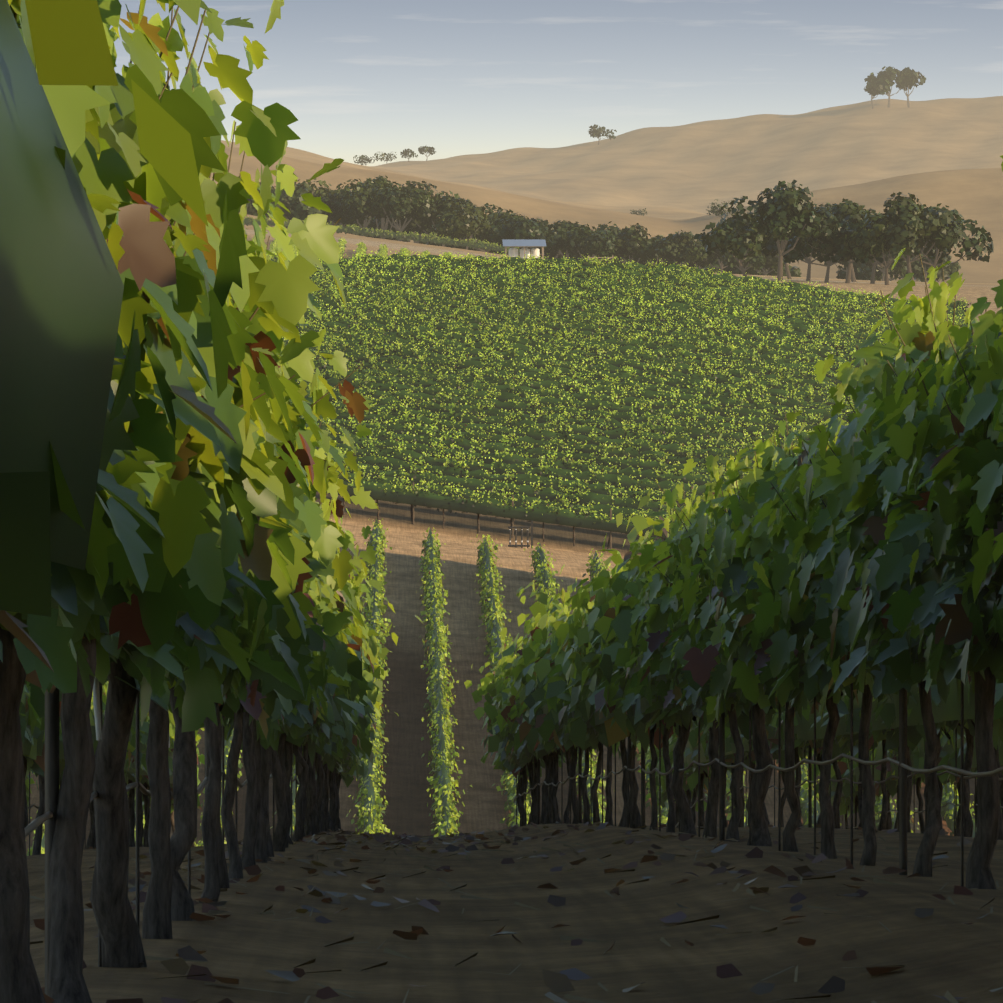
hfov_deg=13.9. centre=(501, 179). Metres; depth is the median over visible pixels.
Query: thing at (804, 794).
leaves
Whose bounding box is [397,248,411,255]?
yv leaves
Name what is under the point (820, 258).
tree
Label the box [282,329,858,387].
vine row
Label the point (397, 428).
vine row
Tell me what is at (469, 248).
tree
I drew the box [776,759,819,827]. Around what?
grapevine row
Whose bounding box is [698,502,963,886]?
stakes
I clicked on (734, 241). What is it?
tree
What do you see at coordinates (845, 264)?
tree
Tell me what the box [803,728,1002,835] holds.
grapevine row
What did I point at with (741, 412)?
vine row
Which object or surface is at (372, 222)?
tree
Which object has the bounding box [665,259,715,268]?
tree
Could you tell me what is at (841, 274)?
tree
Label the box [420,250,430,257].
yv leaves
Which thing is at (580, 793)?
stakes
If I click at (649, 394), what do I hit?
vine row
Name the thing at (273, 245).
yv leaves
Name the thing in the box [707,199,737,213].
tree
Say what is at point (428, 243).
tree
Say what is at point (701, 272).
vine row
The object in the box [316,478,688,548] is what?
vine row
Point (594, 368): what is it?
vine row
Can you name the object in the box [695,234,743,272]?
tree
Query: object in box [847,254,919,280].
tree
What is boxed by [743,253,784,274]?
tree
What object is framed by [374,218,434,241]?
tree
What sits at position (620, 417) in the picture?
vine row
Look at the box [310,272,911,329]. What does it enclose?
vine row
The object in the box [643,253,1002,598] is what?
canes
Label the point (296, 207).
tree
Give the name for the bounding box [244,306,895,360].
vine row
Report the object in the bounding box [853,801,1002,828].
hose
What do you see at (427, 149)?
tree
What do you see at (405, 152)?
tree
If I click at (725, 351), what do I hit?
vine row
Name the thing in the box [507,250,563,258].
tree
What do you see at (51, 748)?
stakes
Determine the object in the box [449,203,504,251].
tree
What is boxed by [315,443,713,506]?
vine row
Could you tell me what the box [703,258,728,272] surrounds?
tree
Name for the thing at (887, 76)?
tree
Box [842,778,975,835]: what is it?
stakes
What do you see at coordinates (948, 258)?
tree
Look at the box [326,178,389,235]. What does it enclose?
tree
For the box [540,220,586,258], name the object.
tree
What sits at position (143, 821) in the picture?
row
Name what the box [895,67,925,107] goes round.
tree
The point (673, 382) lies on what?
vine row
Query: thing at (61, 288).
leaves
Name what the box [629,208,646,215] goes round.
tree
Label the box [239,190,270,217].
tree
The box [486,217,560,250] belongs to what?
tree
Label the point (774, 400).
vine row
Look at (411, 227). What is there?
tree
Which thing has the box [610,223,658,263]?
tree
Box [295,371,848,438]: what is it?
vine row
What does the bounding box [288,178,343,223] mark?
tree
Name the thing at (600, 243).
tree
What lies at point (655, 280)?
vine row
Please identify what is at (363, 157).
tree
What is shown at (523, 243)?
shed
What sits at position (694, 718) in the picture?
cordons
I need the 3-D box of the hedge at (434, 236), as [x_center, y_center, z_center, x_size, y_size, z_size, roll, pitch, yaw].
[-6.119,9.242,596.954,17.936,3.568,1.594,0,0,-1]
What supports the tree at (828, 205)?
on the terrain
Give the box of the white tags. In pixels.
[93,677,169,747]
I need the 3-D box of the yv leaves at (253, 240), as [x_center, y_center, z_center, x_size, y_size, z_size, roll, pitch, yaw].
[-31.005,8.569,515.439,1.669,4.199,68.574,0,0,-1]
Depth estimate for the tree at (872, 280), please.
556.20 m
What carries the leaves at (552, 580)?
on the terrain
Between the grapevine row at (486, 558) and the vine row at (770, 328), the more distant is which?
the vine row at (770, 328)
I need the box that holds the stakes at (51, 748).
[45,682,268,994]
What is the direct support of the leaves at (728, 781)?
on the terrain
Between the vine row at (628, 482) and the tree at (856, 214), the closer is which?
the vine row at (628, 482)
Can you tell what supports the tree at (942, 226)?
on the terrain
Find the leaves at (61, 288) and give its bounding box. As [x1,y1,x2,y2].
[0,0,207,616]
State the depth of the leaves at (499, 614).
164.24 m
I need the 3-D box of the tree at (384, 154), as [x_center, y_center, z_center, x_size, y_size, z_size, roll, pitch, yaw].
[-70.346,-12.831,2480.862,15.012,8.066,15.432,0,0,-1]
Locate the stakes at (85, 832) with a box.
[29,772,149,855]
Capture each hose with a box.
[24,771,329,836]
[514,753,1002,802]
[676,771,1002,826]
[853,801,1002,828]
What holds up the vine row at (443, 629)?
on the terrain
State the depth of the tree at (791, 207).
519.10 m
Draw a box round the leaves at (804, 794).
[775,756,841,827]
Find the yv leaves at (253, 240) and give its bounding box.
[252,229,267,253]
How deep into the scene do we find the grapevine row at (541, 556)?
172.85 m
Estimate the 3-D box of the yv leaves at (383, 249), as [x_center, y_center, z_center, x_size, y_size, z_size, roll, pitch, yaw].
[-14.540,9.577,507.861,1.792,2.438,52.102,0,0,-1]
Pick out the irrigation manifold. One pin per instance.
(521, 545)
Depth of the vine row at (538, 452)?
215.06 m
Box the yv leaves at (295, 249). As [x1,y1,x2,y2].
[292,245,298,256]
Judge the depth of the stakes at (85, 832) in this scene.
36.18 m
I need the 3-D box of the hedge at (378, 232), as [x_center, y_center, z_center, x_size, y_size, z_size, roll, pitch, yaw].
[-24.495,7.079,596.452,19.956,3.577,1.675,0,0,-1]
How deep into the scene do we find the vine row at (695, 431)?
224.72 m
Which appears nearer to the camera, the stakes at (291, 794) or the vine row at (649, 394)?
the stakes at (291, 794)
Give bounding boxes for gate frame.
[588,255,613,263]
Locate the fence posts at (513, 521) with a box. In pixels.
[413,482,611,548]
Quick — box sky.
[109,0,1002,165]
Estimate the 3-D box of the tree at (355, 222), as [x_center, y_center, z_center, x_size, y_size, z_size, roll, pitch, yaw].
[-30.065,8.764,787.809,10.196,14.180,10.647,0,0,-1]
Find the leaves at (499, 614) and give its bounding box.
[471,534,531,826]
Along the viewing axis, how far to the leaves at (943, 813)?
135.43 m
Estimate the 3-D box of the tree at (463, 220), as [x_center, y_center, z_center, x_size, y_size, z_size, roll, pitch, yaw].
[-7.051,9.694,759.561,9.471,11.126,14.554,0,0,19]
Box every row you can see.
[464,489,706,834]
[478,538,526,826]
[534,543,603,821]
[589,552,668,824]
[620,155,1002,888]
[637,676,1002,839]
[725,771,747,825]
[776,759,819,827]
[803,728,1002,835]
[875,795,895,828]
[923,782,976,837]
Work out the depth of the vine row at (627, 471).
212.66 m
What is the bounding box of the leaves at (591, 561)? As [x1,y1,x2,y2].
[582,548,668,826]
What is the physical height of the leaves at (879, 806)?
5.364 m
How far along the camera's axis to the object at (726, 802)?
135.74 m
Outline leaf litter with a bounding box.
[33,821,1002,1002]
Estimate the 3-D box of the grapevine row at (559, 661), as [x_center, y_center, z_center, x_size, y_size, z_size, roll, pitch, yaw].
[0.730,5.391,41.117,1.600,6.421,27.799,0,0,-2]
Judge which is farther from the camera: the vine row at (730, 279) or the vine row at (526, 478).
the vine row at (730, 279)
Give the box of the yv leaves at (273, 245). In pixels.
[267,239,277,258]
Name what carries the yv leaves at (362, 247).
on the terrain
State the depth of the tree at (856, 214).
539.24 m
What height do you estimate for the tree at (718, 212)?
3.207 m
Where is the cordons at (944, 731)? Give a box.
[687,720,974,794]
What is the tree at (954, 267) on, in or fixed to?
on the terrain
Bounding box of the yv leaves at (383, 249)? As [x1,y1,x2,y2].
[377,244,387,257]
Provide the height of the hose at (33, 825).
7.481 m
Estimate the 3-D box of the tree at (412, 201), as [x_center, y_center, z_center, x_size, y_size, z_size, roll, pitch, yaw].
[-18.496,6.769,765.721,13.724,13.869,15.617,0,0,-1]
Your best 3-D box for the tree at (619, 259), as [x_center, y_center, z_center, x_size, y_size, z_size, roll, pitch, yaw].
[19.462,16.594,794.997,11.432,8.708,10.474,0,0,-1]
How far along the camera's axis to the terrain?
24.73 m
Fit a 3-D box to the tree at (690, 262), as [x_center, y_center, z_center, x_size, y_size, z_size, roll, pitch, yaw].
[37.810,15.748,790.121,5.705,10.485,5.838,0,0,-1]
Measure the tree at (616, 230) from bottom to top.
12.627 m
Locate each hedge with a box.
[244,216,260,225]
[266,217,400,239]
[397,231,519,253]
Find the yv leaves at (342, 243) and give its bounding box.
[338,237,346,256]
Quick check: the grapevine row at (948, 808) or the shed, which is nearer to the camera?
the grapevine row at (948, 808)
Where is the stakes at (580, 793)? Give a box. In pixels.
[516,711,679,833]
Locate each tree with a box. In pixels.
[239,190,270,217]
[249,182,275,201]
[265,183,322,220]
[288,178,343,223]
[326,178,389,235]
[326,188,369,228]
[342,216,408,241]
[353,155,374,164]
[366,181,438,240]
[373,152,396,162]
[373,175,404,238]
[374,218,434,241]
[396,190,475,246]
[400,148,417,161]
[405,214,425,242]
[418,145,435,160]
[419,231,450,247]
[432,202,493,249]
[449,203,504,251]
[449,238,508,253]
[477,209,527,253]
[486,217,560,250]
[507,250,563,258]
[519,221,570,258]
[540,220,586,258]
[564,224,618,260]
[575,255,629,263]
[581,221,631,261]
[588,124,616,144]
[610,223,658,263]
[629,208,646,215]
[634,235,667,265]
[654,230,707,266]
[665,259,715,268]
[689,238,706,268]
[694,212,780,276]
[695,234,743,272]
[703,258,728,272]
[706,207,725,215]
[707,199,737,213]
[719,180,837,280]
[721,250,766,270]
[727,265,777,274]
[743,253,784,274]
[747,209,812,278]
[761,265,800,276]
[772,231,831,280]
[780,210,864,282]
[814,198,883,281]
[816,200,881,282]
[824,256,858,274]
[836,265,880,280]
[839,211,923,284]
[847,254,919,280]
[859,261,924,280]
[864,72,890,108]
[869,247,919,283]
[873,192,962,280]
[875,66,912,107]
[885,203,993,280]
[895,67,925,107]
[903,248,951,281]
[913,261,960,281]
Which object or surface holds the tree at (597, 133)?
on the terrain
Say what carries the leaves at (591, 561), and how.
on the terrain
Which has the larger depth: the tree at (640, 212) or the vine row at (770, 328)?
the tree at (640, 212)
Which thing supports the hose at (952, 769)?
attached to the stakes at (903, 779)
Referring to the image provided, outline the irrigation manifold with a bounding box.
[508,521,532,547]
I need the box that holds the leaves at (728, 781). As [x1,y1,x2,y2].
[725,771,747,825]
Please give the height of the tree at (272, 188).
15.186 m
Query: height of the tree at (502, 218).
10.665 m
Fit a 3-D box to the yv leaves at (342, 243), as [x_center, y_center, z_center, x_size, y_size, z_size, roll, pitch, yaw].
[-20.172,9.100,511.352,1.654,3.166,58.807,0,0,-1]
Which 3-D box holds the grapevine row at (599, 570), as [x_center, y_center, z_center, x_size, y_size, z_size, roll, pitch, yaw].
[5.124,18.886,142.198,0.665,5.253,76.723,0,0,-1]
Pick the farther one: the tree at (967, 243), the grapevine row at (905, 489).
the tree at (967, 243)
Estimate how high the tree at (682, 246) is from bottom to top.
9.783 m
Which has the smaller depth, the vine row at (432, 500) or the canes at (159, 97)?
the canes at (159, 97)
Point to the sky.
(453, 78)
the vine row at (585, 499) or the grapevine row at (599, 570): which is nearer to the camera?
the grapevine row at (599, 570)
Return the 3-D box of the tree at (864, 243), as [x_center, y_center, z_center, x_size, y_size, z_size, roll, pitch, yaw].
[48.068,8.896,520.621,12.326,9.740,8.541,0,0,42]
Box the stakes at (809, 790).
[690,729,956,835]
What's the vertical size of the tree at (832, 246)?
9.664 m
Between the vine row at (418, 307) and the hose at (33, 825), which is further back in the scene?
the vine row at (418, 307)
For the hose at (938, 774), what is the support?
attached to the stakes at (809, 790)
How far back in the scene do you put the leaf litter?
16.35 m
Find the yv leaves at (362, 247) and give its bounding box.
[355,242,366,257]
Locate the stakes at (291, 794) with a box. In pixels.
[273,769,329,838]
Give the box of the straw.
[30,821,1001,1002]
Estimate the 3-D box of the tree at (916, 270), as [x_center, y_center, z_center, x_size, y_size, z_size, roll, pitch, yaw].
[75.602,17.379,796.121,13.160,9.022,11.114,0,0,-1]
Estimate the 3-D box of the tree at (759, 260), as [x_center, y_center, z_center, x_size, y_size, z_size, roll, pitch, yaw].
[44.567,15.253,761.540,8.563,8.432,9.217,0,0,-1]
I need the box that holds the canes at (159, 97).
[14,6,362,551]
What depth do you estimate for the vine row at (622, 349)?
248.77 m
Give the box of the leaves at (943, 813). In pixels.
[921,782,974,835]
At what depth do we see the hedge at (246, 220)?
596.00 m
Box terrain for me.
[25,96,1002,1002]
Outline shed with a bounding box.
[502,239,545,259]
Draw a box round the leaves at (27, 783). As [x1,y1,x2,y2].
[25,771,37,806]
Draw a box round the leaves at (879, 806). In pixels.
[874,794,918,832]
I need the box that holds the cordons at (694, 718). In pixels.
[521,712,696,774]
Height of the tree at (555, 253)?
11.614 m
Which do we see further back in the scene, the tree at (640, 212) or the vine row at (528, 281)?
the tree at (640, 212)
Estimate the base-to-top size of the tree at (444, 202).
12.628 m
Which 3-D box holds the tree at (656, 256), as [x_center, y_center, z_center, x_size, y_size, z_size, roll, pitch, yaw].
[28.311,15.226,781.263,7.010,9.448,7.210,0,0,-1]
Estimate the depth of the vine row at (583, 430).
222.31 m
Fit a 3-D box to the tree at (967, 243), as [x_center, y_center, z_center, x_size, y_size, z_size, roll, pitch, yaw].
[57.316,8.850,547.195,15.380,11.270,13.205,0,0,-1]
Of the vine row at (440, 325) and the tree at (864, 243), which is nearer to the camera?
the vine row at (440, 325)
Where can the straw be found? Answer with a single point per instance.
(949, 997)
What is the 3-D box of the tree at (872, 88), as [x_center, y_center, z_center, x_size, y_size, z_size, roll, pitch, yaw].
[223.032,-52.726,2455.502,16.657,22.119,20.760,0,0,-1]
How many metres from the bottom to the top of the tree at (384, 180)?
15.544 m
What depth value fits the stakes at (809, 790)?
41.32 m
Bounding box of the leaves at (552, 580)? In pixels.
[524,543,606,823]
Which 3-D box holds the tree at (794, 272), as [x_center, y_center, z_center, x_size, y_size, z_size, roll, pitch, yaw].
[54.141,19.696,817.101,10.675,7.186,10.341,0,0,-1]
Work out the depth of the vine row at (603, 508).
203.05 m
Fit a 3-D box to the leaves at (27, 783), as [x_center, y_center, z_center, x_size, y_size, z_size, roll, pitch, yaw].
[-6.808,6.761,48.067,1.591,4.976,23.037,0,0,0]
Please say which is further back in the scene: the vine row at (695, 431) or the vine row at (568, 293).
the vine row at (568, 293)
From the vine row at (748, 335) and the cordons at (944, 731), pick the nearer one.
the cordons at (944, 731)
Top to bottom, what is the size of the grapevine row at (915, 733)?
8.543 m
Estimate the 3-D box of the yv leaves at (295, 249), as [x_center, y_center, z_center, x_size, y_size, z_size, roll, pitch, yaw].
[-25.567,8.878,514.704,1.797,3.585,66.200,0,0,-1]

